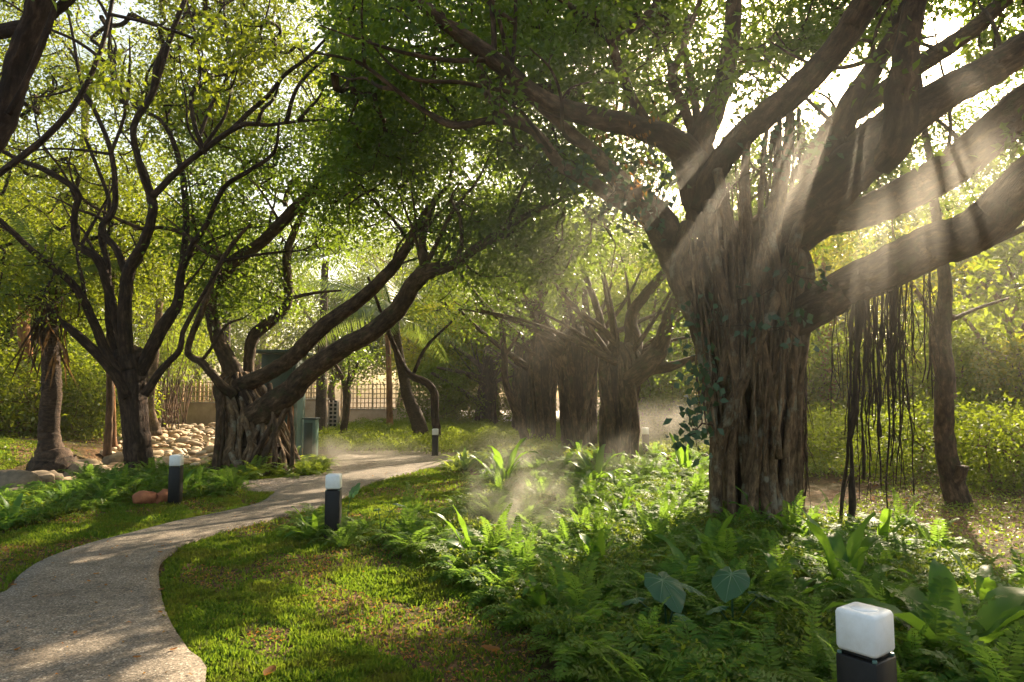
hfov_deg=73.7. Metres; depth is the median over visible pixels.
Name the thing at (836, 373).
shrub
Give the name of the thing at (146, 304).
background tree
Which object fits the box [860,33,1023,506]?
slender tree
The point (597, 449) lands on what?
sword fern
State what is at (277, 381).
door
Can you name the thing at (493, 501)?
sword fern
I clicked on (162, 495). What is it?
red rock
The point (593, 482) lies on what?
sword fern
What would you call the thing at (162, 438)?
cobble
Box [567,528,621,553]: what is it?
sword fern
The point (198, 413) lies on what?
concrete wall
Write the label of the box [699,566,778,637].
taro plant
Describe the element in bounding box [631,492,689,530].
sword fern
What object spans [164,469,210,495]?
bird nest fern
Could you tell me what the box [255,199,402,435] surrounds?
palm tree
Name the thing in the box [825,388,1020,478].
bush
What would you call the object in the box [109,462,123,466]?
boulder
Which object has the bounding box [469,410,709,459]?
ground cover
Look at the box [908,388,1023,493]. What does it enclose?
bush
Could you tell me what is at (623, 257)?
background tree
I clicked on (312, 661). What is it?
grass
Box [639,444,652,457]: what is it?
sword fern
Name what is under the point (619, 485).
sword fern
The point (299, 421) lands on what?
wrapped post
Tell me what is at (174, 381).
bamboo
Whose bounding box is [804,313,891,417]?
shrub
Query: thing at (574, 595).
sword fern
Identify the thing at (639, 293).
background tree
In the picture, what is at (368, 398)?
timber railing
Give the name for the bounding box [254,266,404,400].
background tree
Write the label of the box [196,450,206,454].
cobble
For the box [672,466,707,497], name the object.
sword fern
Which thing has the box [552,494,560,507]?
sword fern
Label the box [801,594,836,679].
sword fern
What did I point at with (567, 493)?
sword fern
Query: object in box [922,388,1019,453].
bush
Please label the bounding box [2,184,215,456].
slim stem tree
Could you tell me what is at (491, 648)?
fallen leaf
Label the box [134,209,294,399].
background tree
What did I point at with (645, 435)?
bollard lamp
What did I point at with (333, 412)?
vent block
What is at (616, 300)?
background tree
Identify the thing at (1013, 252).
background tree
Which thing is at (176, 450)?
cobble
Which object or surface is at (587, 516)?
sword fern
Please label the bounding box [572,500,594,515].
sword fern
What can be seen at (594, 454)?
sword fern
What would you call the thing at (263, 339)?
background tree
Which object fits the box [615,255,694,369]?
background tree
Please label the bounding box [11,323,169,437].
shrub
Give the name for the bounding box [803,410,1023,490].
bush
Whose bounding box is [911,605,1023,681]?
sword fern
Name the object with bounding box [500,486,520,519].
sword fern
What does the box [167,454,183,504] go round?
bollard lamp
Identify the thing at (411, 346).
background tree
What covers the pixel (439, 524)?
sword fern
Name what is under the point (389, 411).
sunlit stem tree
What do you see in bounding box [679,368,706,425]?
shrub
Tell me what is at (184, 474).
sword fern
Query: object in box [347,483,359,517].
taro plant
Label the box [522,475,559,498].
sword fern
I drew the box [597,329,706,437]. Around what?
shrub
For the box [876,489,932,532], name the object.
sword fern
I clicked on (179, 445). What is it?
cobble
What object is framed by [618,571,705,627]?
taro plant
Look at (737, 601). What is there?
sword fern
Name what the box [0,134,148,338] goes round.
background tree
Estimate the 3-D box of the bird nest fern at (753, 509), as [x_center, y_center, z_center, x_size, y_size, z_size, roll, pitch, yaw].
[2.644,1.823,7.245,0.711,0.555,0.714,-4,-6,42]
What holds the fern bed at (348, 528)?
on the ground at (828, 488)
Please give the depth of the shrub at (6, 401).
17.60 m
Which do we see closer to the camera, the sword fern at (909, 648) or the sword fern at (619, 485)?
the sword fern at (909, 648)
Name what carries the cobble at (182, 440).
on the ground at (828, 488)
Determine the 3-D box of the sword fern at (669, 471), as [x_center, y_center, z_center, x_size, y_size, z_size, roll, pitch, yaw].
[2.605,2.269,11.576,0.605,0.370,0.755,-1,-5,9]
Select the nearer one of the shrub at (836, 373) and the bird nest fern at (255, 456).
the bird nest fern at (255, 456)
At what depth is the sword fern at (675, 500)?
8.16 m
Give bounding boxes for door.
[267,363,292,423]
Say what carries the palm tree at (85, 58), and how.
on the ground at (828, 488)
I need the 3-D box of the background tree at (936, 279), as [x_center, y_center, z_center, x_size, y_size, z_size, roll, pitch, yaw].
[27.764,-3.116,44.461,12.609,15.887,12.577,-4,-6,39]
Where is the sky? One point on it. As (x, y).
(837, 89)
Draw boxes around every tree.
[0,0,75,153]
[0,0,368,470]
[0,133,99,353]
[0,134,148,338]
[0,182,193,447]
[0,201,138,436]
[0,209,120,473]
[0,214,143,366]
[0,217,58,435]
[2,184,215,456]
[7,121,273,373]
[10,2,149,324]
[68,69,619,474]
[98,232,212,435]
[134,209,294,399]
[151,135,302,373]
[185,201,330,370]
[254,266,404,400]
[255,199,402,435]
[284,0,1023,524]
[295,247,485,445]
[311,226,472,406]
[314,329,390,433]
[342,225,416,426]
[352,217,473,347]
[367,244,498,435]
[374,292,500,416]
[376,292,449,405]
[407,310,513,423]
[411,219,621,441]
[423,242,546,414]
[427,196,663,450]
[436,256,602,406]
[449,257,604,430]
[472,291,534,441]
[475,191,694,460]
[520,218,649,323]
[546,243,697,426]
[557,197,681,328]
[593,243,692,350]
[596,210,683,269]
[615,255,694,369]
[637,164,844,341]
[757,161,952,340]
[809,227,881,417]
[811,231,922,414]
[828,227,904,343]
[841,205,999,417]
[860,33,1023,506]
[862,150,1023,357]
[870,183,1023,346]
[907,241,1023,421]
[970,222,1023,327]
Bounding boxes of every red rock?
[132,490,156,503]
[154,489,167,503]
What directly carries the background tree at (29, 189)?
on the ground at (828, 488)
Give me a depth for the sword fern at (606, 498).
9.04 m
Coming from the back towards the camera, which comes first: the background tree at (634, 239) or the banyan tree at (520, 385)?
the background tree at (634, 239)
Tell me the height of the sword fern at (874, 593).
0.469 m
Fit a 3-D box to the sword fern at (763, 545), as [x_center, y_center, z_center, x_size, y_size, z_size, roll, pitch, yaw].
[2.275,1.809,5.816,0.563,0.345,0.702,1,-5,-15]
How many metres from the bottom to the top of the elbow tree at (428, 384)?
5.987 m
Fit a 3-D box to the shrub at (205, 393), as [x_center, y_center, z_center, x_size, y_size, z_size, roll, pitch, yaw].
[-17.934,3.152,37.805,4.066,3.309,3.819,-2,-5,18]
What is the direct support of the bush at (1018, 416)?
on the ground at (828, 488)
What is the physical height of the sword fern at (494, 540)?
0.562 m
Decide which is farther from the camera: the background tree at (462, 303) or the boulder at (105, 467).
the background tree at (462, 303)
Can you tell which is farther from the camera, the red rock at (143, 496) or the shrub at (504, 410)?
the shrub at (504, 410)
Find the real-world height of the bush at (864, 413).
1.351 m
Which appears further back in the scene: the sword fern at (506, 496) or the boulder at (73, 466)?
the boulder at (73, 466)
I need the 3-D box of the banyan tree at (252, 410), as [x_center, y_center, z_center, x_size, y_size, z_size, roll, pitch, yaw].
[-3.704,-1.617,14.191,12.023,9.943,7.046,-1,-5,12]
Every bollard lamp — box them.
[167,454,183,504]
[324,473,341,541]
[431,429,438,455]
[642,428,648,453]
[835,602,896,681]
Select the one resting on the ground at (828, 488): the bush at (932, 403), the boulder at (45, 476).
the bush at (932, 403)
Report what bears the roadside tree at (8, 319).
on the ground at (828, 488)
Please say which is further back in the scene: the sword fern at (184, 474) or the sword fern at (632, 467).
the sword fern at (632, 467)
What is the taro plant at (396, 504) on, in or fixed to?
on the ground at (828, 488)
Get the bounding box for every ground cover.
[0,432,103,468]
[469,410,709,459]
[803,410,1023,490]
[819,471,1023,577]
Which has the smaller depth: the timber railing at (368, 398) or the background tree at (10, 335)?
the background tree at (10, 335)
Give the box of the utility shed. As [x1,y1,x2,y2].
[256,350,312,447]
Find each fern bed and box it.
[0,457,262,529]
[194,448,502,479]
[275,438,709,546]
[362,453,1023,681]
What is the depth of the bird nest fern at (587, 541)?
5.53 m
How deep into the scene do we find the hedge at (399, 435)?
19.85 m
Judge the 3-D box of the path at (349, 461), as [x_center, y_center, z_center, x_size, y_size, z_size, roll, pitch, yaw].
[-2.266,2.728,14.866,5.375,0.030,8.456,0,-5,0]
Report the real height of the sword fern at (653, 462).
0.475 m
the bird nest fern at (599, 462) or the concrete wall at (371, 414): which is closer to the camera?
the bird nest fern at (599, 462)
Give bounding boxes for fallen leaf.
[263,665,275,674]
[481,644,500,650]
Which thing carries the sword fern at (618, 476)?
on the ground at (828, 488)
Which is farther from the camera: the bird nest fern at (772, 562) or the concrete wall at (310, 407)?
the concrete wall at (310, 407)
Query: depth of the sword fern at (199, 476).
10.84 m
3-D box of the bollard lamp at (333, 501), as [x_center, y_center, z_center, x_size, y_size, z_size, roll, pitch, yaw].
[-1.880,1.776,7.179,0.188,0.753,0.188,0,-5,-4]
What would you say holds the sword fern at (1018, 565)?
on the ground at (828, 488)
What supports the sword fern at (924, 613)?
on the ground at (828, 488)
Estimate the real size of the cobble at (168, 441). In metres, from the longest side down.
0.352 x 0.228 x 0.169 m
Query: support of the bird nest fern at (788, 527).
on the ground at (828, 488)
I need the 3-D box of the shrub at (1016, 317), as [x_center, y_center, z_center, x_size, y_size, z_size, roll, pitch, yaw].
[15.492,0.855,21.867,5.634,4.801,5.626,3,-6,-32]
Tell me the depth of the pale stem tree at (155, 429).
20.92 m
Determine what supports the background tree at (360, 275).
on the ground at (828, 488)
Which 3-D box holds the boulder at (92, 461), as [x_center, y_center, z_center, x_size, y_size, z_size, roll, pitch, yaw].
[-8.993,2.724,14.397,0.728,0.487,0.542,1,-5,-12]
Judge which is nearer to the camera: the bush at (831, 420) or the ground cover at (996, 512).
the ground cover at (996, 512)
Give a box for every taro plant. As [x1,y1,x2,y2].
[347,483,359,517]
[373,503,407,528]
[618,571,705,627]
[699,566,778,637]
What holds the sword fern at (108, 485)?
on the ground at (828, 488)
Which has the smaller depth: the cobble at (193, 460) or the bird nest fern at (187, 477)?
the bird nest fern at (187, 477)
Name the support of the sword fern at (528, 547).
on the ground at (828, 488)
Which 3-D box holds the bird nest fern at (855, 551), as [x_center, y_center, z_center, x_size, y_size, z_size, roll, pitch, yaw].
[2.367,1.579,5.143,0.864,0.701,0.909,1,-5,-15]
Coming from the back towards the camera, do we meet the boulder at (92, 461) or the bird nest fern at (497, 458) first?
the boulder at (92, 461)
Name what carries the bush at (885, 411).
on the ground at (828, 488)
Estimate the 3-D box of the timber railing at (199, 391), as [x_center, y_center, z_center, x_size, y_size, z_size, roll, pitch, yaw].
[-14.270,2.456,33.402,4.363,1.040,0.114,-1,-5,13]
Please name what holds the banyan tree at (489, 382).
on the ground at (828, 488)
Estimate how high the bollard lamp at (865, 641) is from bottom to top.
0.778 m
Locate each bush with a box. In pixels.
[804,413,864,478]
[807,392,918,468]
[807,400,846,438]
[818,424,931,485]
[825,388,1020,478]
[841,396,895,430]
[844,386,960,456]
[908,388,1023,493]
[912,389,989,422]
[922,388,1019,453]
[954,388,1023,479]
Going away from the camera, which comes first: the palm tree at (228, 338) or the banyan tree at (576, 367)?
the banyan tree at (576, 367)
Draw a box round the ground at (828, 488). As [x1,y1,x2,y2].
[0,398,1023,681]
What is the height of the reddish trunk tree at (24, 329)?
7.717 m
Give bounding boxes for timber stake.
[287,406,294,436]
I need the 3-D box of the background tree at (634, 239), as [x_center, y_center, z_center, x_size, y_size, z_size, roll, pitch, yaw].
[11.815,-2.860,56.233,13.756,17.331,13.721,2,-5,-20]
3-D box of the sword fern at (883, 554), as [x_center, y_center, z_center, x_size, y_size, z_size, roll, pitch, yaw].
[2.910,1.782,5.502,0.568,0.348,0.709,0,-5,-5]
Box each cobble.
[153,450,163,455]
[159,436,167,441]
[162,457,168,464]
[164,439,172,444]
[164,450,173,454]
[168,430,183,436]
[168,443,185,447]
[173,448,183,453]
[174,438,188,443]
[184,458,199,462]
[188,440,202,446]
[188,450,198,455]
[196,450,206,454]
[202,446,213,453]
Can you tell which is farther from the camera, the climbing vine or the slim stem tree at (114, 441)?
the slim stem tree at (114, 441)
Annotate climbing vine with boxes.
[523,92,843,466]
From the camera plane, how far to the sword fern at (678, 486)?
9.23 m
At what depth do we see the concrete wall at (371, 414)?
36.65 m
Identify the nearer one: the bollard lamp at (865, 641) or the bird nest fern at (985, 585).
the bollard lamp at (865, 641)
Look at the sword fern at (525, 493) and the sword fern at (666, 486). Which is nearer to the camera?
the sword fern at (525, 493)
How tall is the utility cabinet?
0.998 m
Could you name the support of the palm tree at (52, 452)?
on the ground at (828, 488)
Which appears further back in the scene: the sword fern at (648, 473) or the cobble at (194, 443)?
the cobble at (194, 443)
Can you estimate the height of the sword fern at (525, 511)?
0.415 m
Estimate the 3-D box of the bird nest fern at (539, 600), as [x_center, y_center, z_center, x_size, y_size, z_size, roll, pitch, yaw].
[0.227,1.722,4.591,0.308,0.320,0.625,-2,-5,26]
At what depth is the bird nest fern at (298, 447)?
14.47 m
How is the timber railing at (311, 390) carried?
on the concrete wall at (310, 407)
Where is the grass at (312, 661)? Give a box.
[0,436,544,681]
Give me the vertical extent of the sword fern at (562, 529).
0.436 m
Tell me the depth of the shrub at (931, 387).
20.56 m
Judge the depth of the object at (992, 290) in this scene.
17.63 m
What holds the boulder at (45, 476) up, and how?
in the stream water
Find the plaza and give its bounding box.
[327,410,559,424]
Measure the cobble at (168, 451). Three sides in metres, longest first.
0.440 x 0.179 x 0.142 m
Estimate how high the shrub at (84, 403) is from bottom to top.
2.779 m
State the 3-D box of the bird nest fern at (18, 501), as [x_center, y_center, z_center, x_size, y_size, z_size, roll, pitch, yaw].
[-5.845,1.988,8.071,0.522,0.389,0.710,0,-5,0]
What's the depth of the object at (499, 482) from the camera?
9.65 m
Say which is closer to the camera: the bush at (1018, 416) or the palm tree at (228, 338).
the bush at (1018, 416)
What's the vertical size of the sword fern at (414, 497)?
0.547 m
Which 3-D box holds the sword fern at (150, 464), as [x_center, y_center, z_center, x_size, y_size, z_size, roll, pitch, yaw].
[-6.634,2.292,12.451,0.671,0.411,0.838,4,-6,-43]
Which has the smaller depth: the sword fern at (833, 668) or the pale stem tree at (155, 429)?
the sword fern at (833, 668)
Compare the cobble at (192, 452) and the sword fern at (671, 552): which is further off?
the cobble at (192, 452)
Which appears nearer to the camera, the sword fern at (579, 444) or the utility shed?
the sword fern at (579, 444)
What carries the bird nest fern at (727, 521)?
on the ground at (828, 488)
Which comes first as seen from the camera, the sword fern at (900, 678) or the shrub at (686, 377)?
the sword fern at (900, 678)
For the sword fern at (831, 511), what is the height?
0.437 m
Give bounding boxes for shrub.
[0,325,83,437]
[0,363,65,435]
[1,339,169,440]
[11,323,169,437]
[14,357,160,440]
[82,362,165,438]
[155,374,214,422]
[382,350,494,425]
[426,380,501,421]
[475,365,558,423]
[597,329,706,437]
[597,372,693,423]
[647,347,700,424]
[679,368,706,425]
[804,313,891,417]
[807,333,928,415]
[842,289,1023,418]
[891,346,1001,413]
[914,293,1023,411]
[954,321,1023,421]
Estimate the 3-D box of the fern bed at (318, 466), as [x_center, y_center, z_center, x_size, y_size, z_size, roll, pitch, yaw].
[-3.266,2.538,14.409,6.567,0.484,3.783,1,-5,-13]
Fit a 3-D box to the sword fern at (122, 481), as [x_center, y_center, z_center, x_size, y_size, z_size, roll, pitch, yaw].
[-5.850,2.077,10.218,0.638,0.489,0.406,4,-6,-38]
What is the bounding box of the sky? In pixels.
[0,0,1023,398]
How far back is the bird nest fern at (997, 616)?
3.80 m
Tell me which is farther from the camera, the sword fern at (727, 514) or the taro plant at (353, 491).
the taro plant at (353, 491)
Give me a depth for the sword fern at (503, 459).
10.88 m
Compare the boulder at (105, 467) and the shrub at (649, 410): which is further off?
the shrub at (649, 410)
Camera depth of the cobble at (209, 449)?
17.30 m
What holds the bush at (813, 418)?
on the ground at (828, 488)
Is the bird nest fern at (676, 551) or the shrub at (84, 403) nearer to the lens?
the bird nest fern at (676, 551)
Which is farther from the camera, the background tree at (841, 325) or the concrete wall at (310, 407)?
the background tree at (841, 325)
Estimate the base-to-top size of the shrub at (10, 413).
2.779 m
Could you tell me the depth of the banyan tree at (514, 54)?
7.88 m
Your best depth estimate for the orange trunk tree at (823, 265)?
21.75 m
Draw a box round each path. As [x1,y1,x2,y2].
[0,458,527,681]
[241,450,527,492]
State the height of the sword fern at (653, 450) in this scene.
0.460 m
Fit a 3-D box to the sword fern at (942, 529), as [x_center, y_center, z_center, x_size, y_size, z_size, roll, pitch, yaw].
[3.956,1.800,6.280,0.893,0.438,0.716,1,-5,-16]
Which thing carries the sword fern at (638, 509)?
on the ground at (828, 488)
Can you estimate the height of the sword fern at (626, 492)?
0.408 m
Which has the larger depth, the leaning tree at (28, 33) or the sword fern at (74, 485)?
the sword fern at (74, 485)
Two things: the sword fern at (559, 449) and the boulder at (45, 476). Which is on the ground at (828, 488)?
the sword fern at (559, 449)
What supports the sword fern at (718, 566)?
on the ground at (828, 488)
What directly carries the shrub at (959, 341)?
on the ground at (828, 488)
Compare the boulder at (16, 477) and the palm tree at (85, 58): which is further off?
the palm tree at (85, 58)
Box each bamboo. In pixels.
[132,296,234,430]
[133,304,222,423]
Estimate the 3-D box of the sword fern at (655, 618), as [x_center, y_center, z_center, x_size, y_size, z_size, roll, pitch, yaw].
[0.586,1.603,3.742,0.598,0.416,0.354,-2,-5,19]
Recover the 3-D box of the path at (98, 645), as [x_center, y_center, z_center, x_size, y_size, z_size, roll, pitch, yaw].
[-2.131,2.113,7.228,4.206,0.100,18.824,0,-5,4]
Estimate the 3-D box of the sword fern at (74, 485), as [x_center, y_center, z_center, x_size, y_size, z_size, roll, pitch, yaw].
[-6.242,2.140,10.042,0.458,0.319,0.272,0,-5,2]
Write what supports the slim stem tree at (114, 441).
on the ground at (828, 488)
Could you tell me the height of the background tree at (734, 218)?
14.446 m
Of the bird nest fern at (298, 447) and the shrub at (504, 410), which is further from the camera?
the shrub at (504, 410)
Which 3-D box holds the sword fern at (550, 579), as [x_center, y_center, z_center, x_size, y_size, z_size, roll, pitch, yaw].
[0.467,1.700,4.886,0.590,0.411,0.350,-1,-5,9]
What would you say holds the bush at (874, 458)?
on the ground at (828, 488)
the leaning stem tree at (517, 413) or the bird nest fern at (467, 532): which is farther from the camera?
the leaning stem tree at (517, 413)
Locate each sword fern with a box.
[57,483,78,501]
[68,461,110,480]
[71,477,92,492]
[81,480,122,498]
[114,464,138,491]
[131,473,161,487]
[133,456,167,471]
[159,466,191,481]
[188,462,211,484]
[208,466,247,494]
[381,492,426,533]
[395,481,432,516]
[421,517,463,542]
[459,503,539,557]
[470,489,528,519]
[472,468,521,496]
[481,492,553,530]
[482,456,509,479]
[489,516,545,569]
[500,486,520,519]
[514,476,551,489]
[521,485,549,522]
[521,537,546,562]
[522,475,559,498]
[524,549,634,644]
[536,550,601,603]
[546,509,572,543]
[547,443,564,458]
[548,481,594,506]
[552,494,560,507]
[558,457,583,471]
[564,439,592,457]
[566,529,610,574]
[567,502,595,538]
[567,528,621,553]
[572,443,598,459]
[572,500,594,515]
[573,494,621,540]
[574,475,614,496]
[577,454,596,473]
[590,481,618,507]
[591,450,605,462]
[606,595,673,671]
[609,449,622,463]
[609,451,640,468]
[613,476,625,494]
[615,469,625,482]
[617,486,630,497]
[625,457,634,473]
[627,498,650,521]
[629,506,697,545]
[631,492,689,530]
[639,442,666,457]
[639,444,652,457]
[642,458,664,478]
[643,455,658,470]
[651,480,669,499]
[652,465,681,476]
[653,490,692,524]
[655,490,677,509]
[658,453,676,463]
[665,532,700,575]
[666,477,689,493]
[667,518,762,569]
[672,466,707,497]
[700,550,792,595]
[705,551,765,615]
[712,505,765,531]
[733,530,823,589]
[743,528,807,569]
[745,497,771,518]
[753,490,825,540]
[801,524,840,549]
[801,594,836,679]
[802,501,827,523]
[814,630,897,681]
[820,490,844,520]
[835,558,928,626]
[835,572,1011,675]
[861,543,913,581]
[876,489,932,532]
[886,515,973,549]
[892,618,943,681]
[896,661,904,681]
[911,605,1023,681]
[988,549,1023,587]
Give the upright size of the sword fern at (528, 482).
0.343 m
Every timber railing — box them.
[181,381,214,401]
[305,378,327,397]
[340,383,438,407]
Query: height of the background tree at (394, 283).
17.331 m
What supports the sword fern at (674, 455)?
on the ground at (828, 488)
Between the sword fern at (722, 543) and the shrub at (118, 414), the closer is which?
the sword fern at (722, 543)
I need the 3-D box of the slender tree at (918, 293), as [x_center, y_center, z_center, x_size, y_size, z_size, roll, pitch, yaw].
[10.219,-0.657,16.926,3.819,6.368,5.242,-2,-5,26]
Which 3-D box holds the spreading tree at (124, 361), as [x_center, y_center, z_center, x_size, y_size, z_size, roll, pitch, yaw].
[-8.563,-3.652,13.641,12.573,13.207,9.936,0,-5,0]
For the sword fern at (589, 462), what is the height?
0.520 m
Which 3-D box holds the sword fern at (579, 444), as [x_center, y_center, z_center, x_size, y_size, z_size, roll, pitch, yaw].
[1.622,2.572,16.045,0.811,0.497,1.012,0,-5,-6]
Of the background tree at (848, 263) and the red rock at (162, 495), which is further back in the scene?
the background tree at (848, 263)
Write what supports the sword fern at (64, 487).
on the ground at (828, 488)
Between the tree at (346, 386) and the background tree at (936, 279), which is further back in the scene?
the background tree at (936, 279)
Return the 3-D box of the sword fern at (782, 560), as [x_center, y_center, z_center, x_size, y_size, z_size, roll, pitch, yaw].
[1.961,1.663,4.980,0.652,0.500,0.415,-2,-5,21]
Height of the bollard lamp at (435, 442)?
0.753 m
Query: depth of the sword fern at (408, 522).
7.00 m
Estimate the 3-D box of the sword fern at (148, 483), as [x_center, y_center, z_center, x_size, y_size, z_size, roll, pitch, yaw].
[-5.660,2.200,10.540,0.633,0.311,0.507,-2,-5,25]
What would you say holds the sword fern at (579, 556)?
on the ground at (828, 488)
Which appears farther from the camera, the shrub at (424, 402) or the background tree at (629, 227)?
the background tree at (629, 227)
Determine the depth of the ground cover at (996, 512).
8.79 m
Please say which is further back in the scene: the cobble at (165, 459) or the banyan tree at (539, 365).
the banyan tree at (539, 365)
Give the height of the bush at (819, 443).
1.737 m
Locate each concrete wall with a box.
[180,402,215,425]
[305,398,328,428]
[340,408,442,423]
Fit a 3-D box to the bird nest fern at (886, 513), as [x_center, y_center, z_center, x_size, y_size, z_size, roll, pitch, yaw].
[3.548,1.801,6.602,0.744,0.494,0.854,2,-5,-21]
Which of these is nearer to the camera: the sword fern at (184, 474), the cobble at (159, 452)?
the sword fern at (184, 474)
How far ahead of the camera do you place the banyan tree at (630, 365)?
14.85 m
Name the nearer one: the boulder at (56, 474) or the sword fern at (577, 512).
the sword fern at (577, 512)
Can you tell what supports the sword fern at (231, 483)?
on the ground at (828, 488)
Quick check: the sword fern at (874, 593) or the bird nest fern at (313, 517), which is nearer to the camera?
the sword fern at (874, 593)
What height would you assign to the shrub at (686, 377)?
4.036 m
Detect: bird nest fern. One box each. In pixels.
[0,493,37,524]
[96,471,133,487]
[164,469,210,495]
[237,453,279,469]
[283,506,343,539]
[297,446,316,460]
[429,505,524,556]
[453,447,487,470]
[467,437,538,482]
[518,574,572,621]
[552,530,633,569]
[562,444,631,483]
[582,485,646,516]
[647,432,709,471]
[651,534,715,584]
[668,512,761,559]
[729,486,796,526]
[753,501,916,602]
[754,550,854,598]
[770,502,824,535]
[818,558,1023,666]
[829,507,924,547]
[918,539,1023,609]
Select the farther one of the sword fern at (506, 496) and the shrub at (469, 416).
the shrub at (469, 416)
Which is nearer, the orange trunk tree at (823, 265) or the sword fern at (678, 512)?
the sword fern at (678, 512)
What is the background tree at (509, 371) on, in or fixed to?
on the ground at (828, 488)
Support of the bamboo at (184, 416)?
on the ground at (828, 488)
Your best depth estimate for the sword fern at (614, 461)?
13.45 m
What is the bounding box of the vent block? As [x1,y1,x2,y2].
[328,400,338,430]
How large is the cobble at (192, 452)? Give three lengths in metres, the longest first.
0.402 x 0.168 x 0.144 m
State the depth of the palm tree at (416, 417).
21.33 m
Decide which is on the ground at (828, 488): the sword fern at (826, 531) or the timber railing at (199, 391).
the sword fern at (826, 531)
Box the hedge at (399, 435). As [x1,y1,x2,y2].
[318,416,500,454]
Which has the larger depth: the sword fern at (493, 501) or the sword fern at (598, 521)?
the sword fern at (493, 501)
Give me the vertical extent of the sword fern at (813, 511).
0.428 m
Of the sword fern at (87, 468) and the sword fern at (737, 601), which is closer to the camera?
the sword fern at (737, 601)
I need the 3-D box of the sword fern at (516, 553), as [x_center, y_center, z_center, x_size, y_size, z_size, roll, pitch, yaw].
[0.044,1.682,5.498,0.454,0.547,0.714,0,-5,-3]
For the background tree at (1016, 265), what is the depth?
40.95 m
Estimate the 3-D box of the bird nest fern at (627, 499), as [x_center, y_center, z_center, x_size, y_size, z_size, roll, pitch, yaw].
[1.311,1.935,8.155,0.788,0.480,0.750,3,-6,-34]
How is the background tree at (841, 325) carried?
on the ground at (828, 488)
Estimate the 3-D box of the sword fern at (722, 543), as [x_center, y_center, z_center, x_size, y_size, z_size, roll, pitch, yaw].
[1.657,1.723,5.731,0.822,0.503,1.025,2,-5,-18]
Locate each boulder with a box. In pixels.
[0,469,42,488]
[32,470,54,485]
[49,470,63,482]
[63,461,98,476]
[77,458,102,463]
[94,464,110,471]
[101,452,123,464]
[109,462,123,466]
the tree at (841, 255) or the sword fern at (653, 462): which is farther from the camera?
the tree at (841, 255)
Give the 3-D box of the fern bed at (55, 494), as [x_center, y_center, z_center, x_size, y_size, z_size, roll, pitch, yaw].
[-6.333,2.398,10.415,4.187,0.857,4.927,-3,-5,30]
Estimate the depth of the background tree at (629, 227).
44.50 m
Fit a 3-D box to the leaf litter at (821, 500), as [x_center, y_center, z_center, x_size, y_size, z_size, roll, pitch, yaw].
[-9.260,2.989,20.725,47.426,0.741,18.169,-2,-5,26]
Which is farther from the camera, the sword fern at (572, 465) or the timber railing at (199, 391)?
the timber railing at (199, 391)
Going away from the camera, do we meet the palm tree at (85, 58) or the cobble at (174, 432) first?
the cobble at (174, 432)
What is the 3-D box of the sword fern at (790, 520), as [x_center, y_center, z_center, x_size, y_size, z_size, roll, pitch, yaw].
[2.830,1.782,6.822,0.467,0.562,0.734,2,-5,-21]
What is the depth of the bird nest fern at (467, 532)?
5.98 m
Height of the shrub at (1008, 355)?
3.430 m
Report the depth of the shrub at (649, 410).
29.80 m
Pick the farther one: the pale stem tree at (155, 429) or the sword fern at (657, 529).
the pale stem tree at (155, 429)
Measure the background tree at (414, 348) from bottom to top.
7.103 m
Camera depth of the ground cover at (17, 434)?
17.04 m
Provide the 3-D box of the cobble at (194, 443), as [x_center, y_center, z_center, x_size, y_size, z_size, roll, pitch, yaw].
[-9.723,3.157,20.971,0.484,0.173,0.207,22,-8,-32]
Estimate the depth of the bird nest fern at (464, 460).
13.79 m
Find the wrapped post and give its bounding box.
[296,397,302,455]
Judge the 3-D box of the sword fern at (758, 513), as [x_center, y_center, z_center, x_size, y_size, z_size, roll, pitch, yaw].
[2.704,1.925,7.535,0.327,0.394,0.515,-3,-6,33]
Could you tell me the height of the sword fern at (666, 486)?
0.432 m
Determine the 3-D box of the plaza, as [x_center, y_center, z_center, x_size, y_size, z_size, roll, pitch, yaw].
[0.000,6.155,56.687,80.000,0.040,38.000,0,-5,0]
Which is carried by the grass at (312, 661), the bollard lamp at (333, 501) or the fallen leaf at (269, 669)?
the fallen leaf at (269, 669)
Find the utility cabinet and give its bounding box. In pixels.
[302,418,319,456]
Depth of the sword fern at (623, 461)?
12.99 m
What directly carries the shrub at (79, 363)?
on the ground at (828, 488)
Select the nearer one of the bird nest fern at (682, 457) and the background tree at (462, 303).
the bird nest fern at (682, 457)
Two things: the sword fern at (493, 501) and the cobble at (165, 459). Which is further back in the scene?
the cobble at (165, 459)

